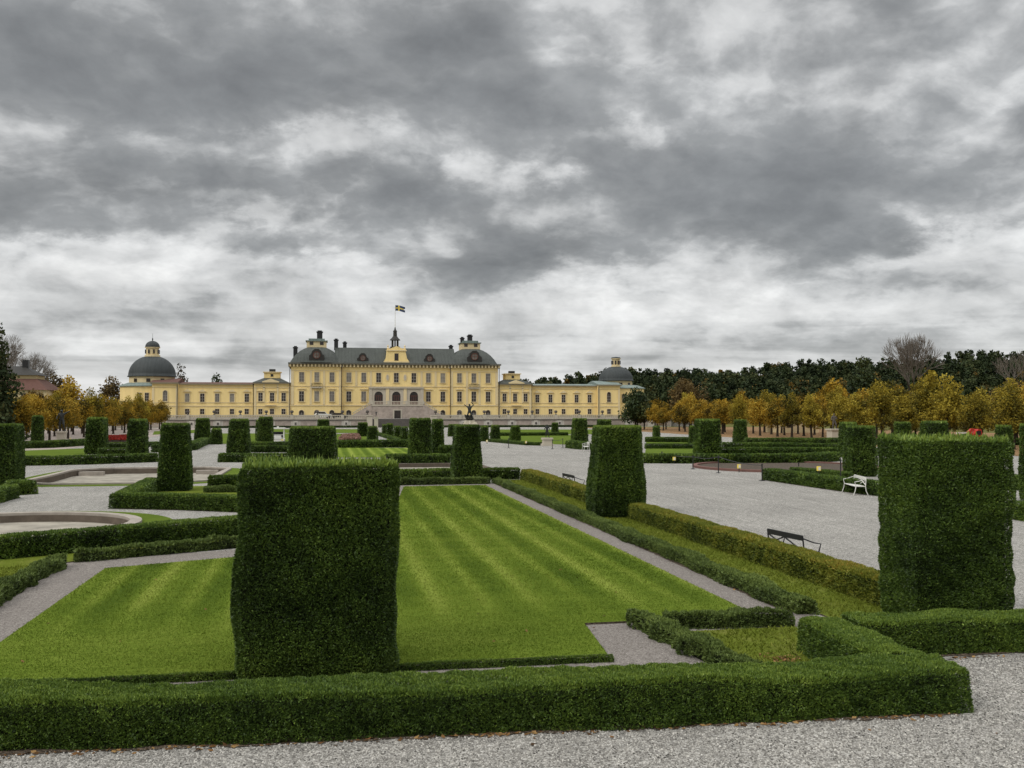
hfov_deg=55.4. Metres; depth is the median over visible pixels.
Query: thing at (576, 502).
grass
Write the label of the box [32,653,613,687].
box edging
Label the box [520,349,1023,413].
forest
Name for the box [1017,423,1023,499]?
clipped yew
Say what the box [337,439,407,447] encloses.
clipped hedge
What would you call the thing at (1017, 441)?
clipped hedge
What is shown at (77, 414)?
avenue tree
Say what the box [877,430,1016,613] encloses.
clipped yew
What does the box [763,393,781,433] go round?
avenue tree
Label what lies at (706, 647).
box edging
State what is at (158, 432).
lawn
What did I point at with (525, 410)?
window
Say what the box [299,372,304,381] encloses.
window
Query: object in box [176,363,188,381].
broad tree
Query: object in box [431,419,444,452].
clipped yew
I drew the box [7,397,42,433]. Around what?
avenue tree
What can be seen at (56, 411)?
avenue tree
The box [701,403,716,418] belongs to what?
avenue tree
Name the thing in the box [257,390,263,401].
window
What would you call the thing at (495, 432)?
clipped yew
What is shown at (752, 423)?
avenue tree
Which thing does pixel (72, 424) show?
avenue tree
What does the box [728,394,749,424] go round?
avenue tree
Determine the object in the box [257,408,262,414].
window
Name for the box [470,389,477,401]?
window
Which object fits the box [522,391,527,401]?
window
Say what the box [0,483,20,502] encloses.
clipped hedge
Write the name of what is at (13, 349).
bare tree
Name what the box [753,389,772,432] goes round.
avenue tree
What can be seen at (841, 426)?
clipped yew
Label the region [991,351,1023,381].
bare tree
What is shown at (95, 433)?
clipped yew
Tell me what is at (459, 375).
window
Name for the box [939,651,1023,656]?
soil strip
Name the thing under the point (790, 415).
avenue tree
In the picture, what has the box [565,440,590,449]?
clipped hedge
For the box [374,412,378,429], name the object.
statue
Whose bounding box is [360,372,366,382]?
window
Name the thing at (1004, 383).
avenue tree
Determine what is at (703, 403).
avenue tree
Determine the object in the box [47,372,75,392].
broad tree
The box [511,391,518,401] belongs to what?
window
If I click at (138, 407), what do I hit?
avenue tree
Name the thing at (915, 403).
avenue tree
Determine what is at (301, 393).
window
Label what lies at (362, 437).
lawn
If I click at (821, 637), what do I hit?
clipped hedge
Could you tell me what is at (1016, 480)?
clipped hedge
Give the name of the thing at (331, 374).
window
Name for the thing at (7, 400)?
conifer
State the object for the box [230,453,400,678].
clipped yew
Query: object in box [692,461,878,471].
round bed
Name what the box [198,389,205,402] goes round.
window
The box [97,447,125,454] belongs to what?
clipped hedge
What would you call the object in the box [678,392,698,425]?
avenue tree
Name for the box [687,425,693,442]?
clipped yew
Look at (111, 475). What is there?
angular basin
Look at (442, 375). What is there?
window
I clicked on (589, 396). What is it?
window
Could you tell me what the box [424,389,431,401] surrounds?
window
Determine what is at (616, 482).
clipped yew
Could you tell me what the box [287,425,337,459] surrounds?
clipped yew
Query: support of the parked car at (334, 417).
on the terrace
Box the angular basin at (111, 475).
[30,466,231,484]
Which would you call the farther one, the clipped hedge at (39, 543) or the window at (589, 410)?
the window at (589, 410)
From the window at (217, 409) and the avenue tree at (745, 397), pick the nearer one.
the avenue tree at (745, 397)
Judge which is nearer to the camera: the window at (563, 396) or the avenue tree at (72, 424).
the avenue tree at (72, 424)
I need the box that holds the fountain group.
[463,402,476,423]
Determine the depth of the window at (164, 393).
255.05 m
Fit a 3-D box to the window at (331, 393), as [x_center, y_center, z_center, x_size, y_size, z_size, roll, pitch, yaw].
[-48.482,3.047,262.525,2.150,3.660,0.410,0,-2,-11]
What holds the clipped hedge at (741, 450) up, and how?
on the far lawn
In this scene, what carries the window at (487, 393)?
in the palace
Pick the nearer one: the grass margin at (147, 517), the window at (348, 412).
the grass margin at (147, 517)
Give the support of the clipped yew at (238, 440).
on the gravel court
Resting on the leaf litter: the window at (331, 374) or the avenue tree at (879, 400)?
the avenue tree at (879, 400)
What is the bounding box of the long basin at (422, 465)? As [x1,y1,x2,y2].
[363,463,489,471]
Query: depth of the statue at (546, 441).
115.00 m
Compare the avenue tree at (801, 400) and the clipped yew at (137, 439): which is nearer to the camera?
the clipped yew at (137, 439)
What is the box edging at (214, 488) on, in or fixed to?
on the gravel court
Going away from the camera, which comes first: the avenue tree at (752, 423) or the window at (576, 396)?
the avenue tree at (752, 423)
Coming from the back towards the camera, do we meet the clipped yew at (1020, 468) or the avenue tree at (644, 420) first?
the avenue tree at (644, 420)
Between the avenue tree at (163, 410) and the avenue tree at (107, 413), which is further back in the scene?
the avenue tree at (163, 410)
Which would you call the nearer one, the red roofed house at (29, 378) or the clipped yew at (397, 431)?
the clipped yew at (397, 431)
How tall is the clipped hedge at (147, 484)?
0.814 m
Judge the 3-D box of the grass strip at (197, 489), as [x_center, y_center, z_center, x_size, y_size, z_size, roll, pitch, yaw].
[-12.153,5.410,47.489,12.200,0.030,12.900,0,-2,-11]
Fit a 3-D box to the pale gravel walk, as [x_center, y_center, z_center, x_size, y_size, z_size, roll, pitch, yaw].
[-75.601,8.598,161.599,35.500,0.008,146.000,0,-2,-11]
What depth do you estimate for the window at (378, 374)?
265.92 m
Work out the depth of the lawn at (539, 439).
145.28 m
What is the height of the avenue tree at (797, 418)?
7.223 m
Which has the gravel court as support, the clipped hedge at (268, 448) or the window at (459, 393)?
the clipped hedge at (268, 448)
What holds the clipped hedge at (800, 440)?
on the gravel court
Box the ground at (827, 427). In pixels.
[30,423,994,432]
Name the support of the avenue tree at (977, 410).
on the leaf litter
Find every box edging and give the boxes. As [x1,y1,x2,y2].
[0,552,67,606]
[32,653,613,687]
[73,533,237,561]
[203,484,236,492]
[400,476,490,484]
[491,477,820,614]
[625,608,762,664]
[662,605,795,628]
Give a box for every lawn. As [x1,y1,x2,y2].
[0,485,746,679]
[25,448,85,455]
[153,430,194,434]
[222,433,256,443]
[274,429,378,432]
[337,434,366,439]
[338,448,407,457]
[496,435,570,444]
[500,429,592,433]
[645,449,692,453]
[646,442,686,442]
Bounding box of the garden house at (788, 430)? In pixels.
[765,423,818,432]
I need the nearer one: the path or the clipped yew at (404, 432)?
the path
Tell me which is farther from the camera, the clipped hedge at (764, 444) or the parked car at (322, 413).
the parked car at (322, 413)
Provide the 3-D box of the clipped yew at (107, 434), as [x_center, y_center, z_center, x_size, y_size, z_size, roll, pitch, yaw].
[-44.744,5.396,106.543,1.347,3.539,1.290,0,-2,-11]
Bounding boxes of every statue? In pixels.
[55,410,69,439]
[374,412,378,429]
[541,425,553,445]
[825,414,838,439]
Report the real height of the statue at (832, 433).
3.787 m
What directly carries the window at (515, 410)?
in the palace
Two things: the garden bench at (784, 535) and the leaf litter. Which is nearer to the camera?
the garden bench at (784, 535)
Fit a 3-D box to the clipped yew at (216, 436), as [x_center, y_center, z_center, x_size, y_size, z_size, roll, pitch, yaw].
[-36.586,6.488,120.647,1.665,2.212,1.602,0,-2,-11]
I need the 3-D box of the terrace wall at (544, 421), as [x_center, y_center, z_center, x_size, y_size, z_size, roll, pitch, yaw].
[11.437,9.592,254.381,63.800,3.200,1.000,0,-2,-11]
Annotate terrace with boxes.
[58,418,693,427]
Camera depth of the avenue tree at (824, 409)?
153.66 m
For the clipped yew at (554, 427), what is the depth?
175.60 m
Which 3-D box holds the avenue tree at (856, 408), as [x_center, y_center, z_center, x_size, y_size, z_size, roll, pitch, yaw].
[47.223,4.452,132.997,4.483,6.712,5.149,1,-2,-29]
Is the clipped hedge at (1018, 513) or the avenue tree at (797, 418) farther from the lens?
the avenue tree at (797, 418)
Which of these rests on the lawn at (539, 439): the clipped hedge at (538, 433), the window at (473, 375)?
the clipped hedge at (538, 433)
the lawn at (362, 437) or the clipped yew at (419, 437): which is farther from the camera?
the lawn at (362, 437)
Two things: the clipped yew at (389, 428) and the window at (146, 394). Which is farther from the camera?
the window at (146, 394)
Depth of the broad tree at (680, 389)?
248.83 m
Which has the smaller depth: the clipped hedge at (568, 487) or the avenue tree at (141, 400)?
the clipped hedge at (568, 487)
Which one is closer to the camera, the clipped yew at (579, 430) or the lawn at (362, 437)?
the clipped yew at (579, 430)
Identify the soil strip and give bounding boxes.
[0,711,960,755]
[114,508,220,511]
[498,485,788,611]
[767,480,873,495]
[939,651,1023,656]
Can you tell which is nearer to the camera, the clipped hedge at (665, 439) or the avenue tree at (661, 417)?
the clipped hedge at (665, 439)
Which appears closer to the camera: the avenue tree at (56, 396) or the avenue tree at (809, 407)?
the avenue tree at (809, 407)
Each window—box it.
[144,392,149,401]
[162,390,167,401]
[183,389,190,401]
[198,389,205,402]
[199,408,204,414]
[213,389,220,402]
[214,408,219,414]
[228,389,235,402]
[229,408,234,414]
[243,389,249,402]
[244,408,249,414]
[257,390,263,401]
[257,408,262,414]
[269,392,274,401]
[269,408,274,414]
[280,392,286,401]
[280,408,286,414]
[297,388,305,401]
[298,409,304,414]
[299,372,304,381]
[313,372,319,382]
[313,388,320,401]
[328,388,334,401]
[329,372,334,382]
[346,372,351,382]
[346,391,351,401]
[346,409,351,414]
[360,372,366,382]
[361,391,366,401]
[375,372,381,382]
[393,372,399,382]
[411,372,416,382]
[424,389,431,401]
[425,373,430,382]
[439,389,446,401]
[440,373,445,382]
[456,389,462,401]
[457,373,461,382]
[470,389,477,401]
[471,373,476,382]
[484,389,491,401]
[485,373,490,382]
[501,391,507,401]
[502,408,506,414]
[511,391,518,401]
[512,408,517,414]
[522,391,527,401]
[523,408,528,414]
[534,390,540,402]
[535,408,539,414]
[547,391,553,402]
[548,408,552,414]
[561,391,566,402]
[561,408,565,414]
[574,391,579,402]
[574,408,578,414]
[587,391,592,402]
[587,408,591,414]
[606,391,611,402]
[606,408,611,414]
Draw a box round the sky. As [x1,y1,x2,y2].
[0,0,1023,401]
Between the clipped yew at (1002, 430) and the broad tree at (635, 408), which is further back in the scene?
the broad tree at (635, 408)
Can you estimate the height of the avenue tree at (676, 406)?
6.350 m
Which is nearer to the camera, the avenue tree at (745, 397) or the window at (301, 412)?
the avenue tree at (745, 397)
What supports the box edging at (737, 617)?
on the gravel court
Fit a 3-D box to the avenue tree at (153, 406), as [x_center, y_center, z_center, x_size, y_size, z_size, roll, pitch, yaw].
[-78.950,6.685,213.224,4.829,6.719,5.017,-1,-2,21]
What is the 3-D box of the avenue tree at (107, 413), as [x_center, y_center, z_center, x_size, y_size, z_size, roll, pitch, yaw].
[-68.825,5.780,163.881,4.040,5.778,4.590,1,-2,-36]
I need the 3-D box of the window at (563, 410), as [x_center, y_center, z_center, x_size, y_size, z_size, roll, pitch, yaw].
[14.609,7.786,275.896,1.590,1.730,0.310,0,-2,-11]
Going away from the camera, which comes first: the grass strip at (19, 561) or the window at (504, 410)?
the grass strip at (19, 561)
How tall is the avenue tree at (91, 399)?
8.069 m
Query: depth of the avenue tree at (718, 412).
175.09 m
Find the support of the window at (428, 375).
in the palace
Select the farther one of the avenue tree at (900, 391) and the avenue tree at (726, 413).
the avenue tree at (726, 413)
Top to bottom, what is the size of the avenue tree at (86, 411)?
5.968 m
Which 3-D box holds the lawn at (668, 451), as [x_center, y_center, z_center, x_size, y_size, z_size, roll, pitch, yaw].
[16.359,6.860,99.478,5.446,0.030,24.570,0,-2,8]
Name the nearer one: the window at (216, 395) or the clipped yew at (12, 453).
the clipped yew at (12, 453)
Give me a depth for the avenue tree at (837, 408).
138.46 m
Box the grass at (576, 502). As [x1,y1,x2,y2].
[0,479,881,662]
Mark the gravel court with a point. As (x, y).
(840, 525)
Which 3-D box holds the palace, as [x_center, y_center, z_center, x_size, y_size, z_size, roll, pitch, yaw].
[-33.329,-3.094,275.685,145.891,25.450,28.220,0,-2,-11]
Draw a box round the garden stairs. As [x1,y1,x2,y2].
[366,415,437,426]
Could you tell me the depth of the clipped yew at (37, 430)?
114.15 m
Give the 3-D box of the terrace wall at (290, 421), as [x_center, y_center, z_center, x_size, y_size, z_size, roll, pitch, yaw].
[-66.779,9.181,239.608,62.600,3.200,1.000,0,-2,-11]
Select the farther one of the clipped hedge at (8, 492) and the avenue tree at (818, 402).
the avenue tree at (818, 402)
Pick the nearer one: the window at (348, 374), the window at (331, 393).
the window at (331, 393)
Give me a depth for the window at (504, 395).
271.77 m
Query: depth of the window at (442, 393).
269.09 m
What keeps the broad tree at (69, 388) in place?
on the ground at (827, 427)
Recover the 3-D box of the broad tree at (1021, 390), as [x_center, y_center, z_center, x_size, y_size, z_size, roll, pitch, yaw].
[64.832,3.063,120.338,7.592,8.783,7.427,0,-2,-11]
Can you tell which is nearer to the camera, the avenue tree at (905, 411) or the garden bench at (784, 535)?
the garden bench at (784, 535)
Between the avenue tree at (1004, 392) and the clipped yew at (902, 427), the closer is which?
the clipped yew at (902, 427)
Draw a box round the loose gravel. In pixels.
[0,655,1023,767]
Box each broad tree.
[20,388,49,401]
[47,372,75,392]
[52,375,86,400]
[96,375,119,404]
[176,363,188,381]
[211,372,222,381]
[617,387,651,424]
[667,376,710,416]
[812,378,851,428]
[846,355,879,397]
[914,369,942,420]
[987,378,1023,437]
[1014,381,1023,403]
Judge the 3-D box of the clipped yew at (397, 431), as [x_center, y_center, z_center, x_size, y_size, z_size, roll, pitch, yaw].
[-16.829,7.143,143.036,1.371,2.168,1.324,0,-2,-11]
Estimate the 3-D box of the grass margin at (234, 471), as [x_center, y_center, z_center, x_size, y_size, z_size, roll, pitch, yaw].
[-23.903,5.815,62.004,12.520,0.030,17.620,0,-2,-11]
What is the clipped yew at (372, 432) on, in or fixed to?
on the lawn at (362, 437)
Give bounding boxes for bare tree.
[0,334,27,380]
[3,352,58,381]
[880,332,944,397]
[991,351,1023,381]
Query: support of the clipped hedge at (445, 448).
on the gravel court
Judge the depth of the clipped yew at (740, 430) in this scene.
123.55 m
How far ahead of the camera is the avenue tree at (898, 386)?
145.44 m
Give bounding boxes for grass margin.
[25,468,239,486]
[32,511,172,529]
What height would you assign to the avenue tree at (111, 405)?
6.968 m
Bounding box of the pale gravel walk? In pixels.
[25,428,211,449]
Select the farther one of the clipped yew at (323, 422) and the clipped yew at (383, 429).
the clipped yew at (383, 429)
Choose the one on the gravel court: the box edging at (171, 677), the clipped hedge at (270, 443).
the clipped hedge at (270, 443)
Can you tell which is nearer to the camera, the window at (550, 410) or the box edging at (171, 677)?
the box edging at (171, 677)
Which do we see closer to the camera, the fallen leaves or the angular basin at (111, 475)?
the fallen leaves
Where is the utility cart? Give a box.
[274,426,284,440]
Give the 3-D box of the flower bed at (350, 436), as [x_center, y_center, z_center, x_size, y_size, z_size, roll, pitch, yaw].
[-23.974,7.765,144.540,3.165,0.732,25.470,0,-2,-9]
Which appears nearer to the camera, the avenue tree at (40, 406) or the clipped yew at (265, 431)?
the clipped yew at (265, 431)
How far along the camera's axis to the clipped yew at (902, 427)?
106.36 m
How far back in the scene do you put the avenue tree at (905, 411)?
121.60 m
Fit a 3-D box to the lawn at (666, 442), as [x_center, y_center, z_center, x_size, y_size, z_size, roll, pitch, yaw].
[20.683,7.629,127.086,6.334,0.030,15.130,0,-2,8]
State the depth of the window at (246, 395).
259.89 m
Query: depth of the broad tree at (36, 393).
232.58 m
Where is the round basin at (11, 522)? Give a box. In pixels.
[0,511,141,538]
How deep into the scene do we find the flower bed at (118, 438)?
129.18 m
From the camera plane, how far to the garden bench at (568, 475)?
49.43 m
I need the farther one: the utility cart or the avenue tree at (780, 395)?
the avenue tree at (780, 395)
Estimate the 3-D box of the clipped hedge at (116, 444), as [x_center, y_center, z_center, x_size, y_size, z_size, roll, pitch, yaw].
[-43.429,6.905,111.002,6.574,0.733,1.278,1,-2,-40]
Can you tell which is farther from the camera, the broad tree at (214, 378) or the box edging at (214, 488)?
the broad tree at (214, 378)
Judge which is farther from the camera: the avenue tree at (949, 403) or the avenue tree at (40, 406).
the avenue tree at (40, 406)
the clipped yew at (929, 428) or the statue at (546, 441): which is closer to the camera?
the clipped yew at (929, 428)
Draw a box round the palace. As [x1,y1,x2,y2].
[118,327,644,418]
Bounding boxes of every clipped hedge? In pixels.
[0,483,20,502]
[0,514,237,559]
[0,652,973,751]
[4,479,38,494]
[24,438,84,448]
[25,452,158,465]
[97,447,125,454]
[108,441,158,447]
[108,492,237,511]
[116,477,157,492]
[150,437,209,451]
[207,474,237,487]
[210,425,357,427]
[217,452,289,461]
[251,441,287,444]
[251,445,286,451]
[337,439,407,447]
[378,432,405,441]
[384,453,450,462]
[400,466,520,480]
[438,444,451,453]
[444,425,614,426]
[488,439,541,445]
[489,432,567,435]
[519,468,585,501]
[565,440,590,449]
[626,502,886,607]
[642,451,841,463]
[644,443,693,448]
[645,436,688,441]
[722,442,837,449]
[722,447,837,453]
[744,437,837,444]
[763,468,882,495]
[789,467,851,476]
[796,615,925,662]
[840,607,1023,654]
[876,438,1019,444]
[877,470,1021,489]
[1009,500,1023,520]
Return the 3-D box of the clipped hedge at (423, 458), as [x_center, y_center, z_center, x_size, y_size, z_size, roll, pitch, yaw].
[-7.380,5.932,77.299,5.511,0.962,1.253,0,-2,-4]
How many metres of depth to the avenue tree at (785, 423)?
166.52 m
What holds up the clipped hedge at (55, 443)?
on the gravel court
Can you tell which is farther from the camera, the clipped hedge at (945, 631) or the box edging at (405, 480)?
the box edging at (405, 480)
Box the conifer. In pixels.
[0,323,30,439]
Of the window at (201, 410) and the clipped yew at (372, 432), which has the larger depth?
the window at (201, 410)
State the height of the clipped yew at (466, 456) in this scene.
3.443 m
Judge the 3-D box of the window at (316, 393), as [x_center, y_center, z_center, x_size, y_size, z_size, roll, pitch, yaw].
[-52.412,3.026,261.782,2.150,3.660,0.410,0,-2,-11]
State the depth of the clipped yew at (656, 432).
142.71 m
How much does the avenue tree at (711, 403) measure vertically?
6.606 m
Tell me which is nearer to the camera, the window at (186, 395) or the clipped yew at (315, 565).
the clipped yew at (315, 565)
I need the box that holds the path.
[0,483,975,693]
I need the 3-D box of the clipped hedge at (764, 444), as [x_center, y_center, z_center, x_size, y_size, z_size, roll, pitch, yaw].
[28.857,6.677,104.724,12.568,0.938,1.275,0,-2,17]
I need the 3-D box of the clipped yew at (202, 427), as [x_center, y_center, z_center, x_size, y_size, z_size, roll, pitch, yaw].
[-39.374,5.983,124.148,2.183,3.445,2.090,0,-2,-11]
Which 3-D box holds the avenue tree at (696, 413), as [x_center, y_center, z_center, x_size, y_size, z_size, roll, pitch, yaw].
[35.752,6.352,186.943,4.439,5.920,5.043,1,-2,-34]
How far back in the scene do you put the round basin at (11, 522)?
37.93 m
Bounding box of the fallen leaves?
[2,513,1004,758]
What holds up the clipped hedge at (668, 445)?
on the lawn at (668, 451)
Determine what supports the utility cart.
on the gravel court
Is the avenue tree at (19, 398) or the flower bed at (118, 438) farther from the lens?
the avenue tree at (19, 398)
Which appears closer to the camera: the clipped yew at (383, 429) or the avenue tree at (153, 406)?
the clipped yew at (383, 429)
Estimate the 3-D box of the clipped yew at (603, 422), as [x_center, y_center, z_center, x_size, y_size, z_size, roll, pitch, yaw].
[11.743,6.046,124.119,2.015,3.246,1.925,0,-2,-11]
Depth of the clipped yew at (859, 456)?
61.05 m
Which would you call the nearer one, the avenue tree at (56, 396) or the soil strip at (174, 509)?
the soil strip at (174, 509)
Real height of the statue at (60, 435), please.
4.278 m
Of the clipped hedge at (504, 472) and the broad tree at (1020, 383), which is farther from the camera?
the broad tree at (1020, 383)
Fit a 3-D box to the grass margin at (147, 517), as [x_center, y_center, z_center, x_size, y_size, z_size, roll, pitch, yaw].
[-18.029,5.046,34.426,11.529,0.030,10.920,0,-2,-11]
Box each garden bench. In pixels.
[562,473,584,483]
[767,528,820,551]
[842,474,868,495]
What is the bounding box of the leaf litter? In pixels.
[630,427,1022,455]
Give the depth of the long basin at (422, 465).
70.41 m
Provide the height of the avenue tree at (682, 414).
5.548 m
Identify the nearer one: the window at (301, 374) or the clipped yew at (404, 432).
the clipped yew at (404, 432)
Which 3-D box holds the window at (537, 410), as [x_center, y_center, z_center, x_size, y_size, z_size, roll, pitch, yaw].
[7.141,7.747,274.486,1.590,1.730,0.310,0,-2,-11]
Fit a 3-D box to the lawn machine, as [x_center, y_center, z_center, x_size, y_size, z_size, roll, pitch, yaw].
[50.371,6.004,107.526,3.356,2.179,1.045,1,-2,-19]
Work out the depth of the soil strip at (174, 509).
40.56 m
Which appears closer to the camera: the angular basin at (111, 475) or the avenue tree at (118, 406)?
the angular basin at (111, 475)
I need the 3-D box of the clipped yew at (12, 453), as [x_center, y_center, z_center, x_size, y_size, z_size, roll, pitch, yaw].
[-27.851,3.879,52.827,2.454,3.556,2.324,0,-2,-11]
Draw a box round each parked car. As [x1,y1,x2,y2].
[315,411,331,418]
[332,413,347,418]
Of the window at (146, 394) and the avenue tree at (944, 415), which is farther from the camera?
the window at (146, 394)
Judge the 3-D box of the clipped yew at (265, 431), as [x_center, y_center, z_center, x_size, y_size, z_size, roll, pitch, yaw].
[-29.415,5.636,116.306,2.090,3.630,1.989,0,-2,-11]
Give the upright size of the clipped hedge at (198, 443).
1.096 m
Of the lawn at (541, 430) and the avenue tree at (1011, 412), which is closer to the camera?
the avenue tree at (1011, 412)
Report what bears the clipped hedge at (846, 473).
on the gravel court
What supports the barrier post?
on the gravel court
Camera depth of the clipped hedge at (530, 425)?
250.41 m
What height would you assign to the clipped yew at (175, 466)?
3.613 m
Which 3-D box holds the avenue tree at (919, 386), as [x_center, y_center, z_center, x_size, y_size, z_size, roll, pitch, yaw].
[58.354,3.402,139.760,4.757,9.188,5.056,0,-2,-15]
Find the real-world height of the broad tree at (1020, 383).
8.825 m
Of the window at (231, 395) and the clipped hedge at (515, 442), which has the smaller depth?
the clipped hedge at (515, 442)
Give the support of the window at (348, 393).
in the palace
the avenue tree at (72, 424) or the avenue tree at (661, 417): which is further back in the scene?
the avenue tree at (661, 417)
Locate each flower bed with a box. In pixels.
[108,434,126,441]
[338,433,361,439]
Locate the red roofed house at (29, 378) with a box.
[7,360,58,400]
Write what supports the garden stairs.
on the gravel court
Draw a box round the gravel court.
[0,427,1023,767]
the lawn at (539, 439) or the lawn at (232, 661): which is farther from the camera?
the lawn at (539, 439)
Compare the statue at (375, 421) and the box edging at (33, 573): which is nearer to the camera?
the box edging at (33, 573)
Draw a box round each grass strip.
[0,540,218,575]
[150,486,236,496]
[510,480,882,618]
[694,626,809,661]
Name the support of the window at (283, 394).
in the palace
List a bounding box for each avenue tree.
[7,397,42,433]
[8,391,24,402]
[22,392,32,434]
[26,394,54,428]
[44,394,66,439]
[48,390,60,430]
[54,396,76,430]
[61,396,83,438]
[72,400,78,434]
[73,399,96,436]
[75,396,85,433]
[82,387,108,421]
[96,401,114,425]
[100,395,122,425]
[108,397,124,433]
[116,401,136,432]
[119,395,133,427]
[121,407,141,425]
[130,399,146,418]
[132,392,150,418]
[145,402,157,428]
[146,399,161,429]
[154,405,169,428]
[155,399,171,424]
[634,405,649,429]
[644,404,660,425]
[648,396,667,425]
[654,407,672,430]
[660,402,672,428]
[668,400,689,430]
[673,404,691,431]
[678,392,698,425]
[686,402,706,423]
[692,398,706,409]
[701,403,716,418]
[703,399,716,407]
[709,399,731,433]
[715,398,733,431]
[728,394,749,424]
[729,390,748,407]
[745,399,758,433]
[748,396,769,435]
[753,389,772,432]
[761,397,784,436]
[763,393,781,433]
[776,397,790,434]
[778,392,802,437]
[779,394,789,432]
[793,394,805,433]
[794,392,815,435]
[798,393,823,437]
[810,394,824,434]
[813,402,828,436]
[821,385,846,428]
[825,393,850,427]
[839,392,874,425]
[847,387,878,424]
[861,382,899,432]
[865,377,885,437]
[880,380,908,432]
[890,394,923,430]
[894,383,911,403]
[904,390,925,433]
[905,376,925,404]
[921,373,965,431]
[931,392,959,428]
[956,392,994,431]
[958,386,993,430]
[975,388,996,435]
[989,378,1023,430]
[990,378,1023,430]
[993,385,1023,449]
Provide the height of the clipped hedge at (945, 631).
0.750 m
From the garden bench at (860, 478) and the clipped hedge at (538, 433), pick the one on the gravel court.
the garden bench at (860, 478)
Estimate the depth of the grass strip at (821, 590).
22.64 m
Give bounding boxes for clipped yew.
[0,423,25,484]
[30,415,44,440]
[84,417,107,453]
[106,418,108,447]
[125,418,148,455]
[156,422,193,491]
[194,417,210,438]
[209,428,222,444]
[226,418,251,452]
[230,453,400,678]
[255,419,257,440]
[257,416,273,441]
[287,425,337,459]
[317,419,329,425]
[357,422,367,435]
[366,426,378,439]
[381,424,385,432]
[385,423,393,435]
[393,425,400,437]
[400,426,408,438]
[407,417,432,453]
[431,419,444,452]
[447,424,454,436]
[450,424,482,479]
[480,425,488,440]
[490,425,500,438]
[509,425,520,440]
[551,422,558,431]
[570,418,588,440]
[585,424,646,517]
[596,419,611,424]
[652,425,660,438]
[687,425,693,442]
[692,418,722,453]
[732,419,747,441]
[837,421,857,455]
[842,425,877,476]
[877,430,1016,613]
[892,421,911,442]
[919,420,948,443]
[994,424,1014,455]
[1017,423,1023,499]
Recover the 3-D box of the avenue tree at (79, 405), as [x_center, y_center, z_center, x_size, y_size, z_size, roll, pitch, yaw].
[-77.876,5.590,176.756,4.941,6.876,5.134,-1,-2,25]
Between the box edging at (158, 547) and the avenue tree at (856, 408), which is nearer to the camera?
the box edging at (158, 547)
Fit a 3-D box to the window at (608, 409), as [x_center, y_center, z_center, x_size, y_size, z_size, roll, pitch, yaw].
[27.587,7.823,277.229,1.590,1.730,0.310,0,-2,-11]
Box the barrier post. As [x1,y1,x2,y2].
[759,464,764,480]
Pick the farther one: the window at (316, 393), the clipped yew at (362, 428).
the window at (316, 393)
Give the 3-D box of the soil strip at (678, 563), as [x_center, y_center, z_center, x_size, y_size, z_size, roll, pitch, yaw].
[2.519,5.146,37.831,0.715,0.001,36.436,0,-2,-11]
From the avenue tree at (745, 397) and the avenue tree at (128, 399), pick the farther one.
the avenue tree at (128, 399)
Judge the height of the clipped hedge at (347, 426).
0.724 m
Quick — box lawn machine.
[956,428,982,435]
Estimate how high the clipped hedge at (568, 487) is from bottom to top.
0.827 m
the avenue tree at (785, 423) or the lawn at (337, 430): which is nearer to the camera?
the avenue tree at (785, 423)
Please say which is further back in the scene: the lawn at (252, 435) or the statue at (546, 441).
the lawn at (252, 435)
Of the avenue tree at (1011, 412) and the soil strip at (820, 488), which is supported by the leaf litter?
the avenue tree at (1011, 412)
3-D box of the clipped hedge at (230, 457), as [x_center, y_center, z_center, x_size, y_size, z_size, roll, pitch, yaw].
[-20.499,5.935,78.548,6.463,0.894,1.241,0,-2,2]
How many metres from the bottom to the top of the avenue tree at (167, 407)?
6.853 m
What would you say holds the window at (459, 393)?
in the palace
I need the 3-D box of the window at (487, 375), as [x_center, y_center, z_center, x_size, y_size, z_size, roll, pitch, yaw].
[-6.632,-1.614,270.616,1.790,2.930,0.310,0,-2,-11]
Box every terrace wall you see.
[108,415,366,427]
[438,415,670,426]
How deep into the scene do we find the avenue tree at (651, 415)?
210.19 m
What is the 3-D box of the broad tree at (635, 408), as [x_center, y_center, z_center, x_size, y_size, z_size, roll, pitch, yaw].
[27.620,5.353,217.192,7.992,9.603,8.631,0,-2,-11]
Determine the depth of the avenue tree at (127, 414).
182.14 m
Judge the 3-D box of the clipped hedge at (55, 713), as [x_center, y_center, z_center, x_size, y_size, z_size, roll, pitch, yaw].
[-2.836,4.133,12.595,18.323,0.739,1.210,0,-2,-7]
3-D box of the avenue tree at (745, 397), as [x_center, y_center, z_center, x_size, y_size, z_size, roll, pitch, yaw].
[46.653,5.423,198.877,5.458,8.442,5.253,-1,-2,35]
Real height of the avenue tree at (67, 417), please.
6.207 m
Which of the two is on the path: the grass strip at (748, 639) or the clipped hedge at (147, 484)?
the grass strip at (748, 639)
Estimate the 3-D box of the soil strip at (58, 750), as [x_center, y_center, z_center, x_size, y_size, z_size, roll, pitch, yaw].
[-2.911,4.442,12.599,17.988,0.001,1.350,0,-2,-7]
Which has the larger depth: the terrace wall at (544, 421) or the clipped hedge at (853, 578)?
the terrace wall at (544, 421)

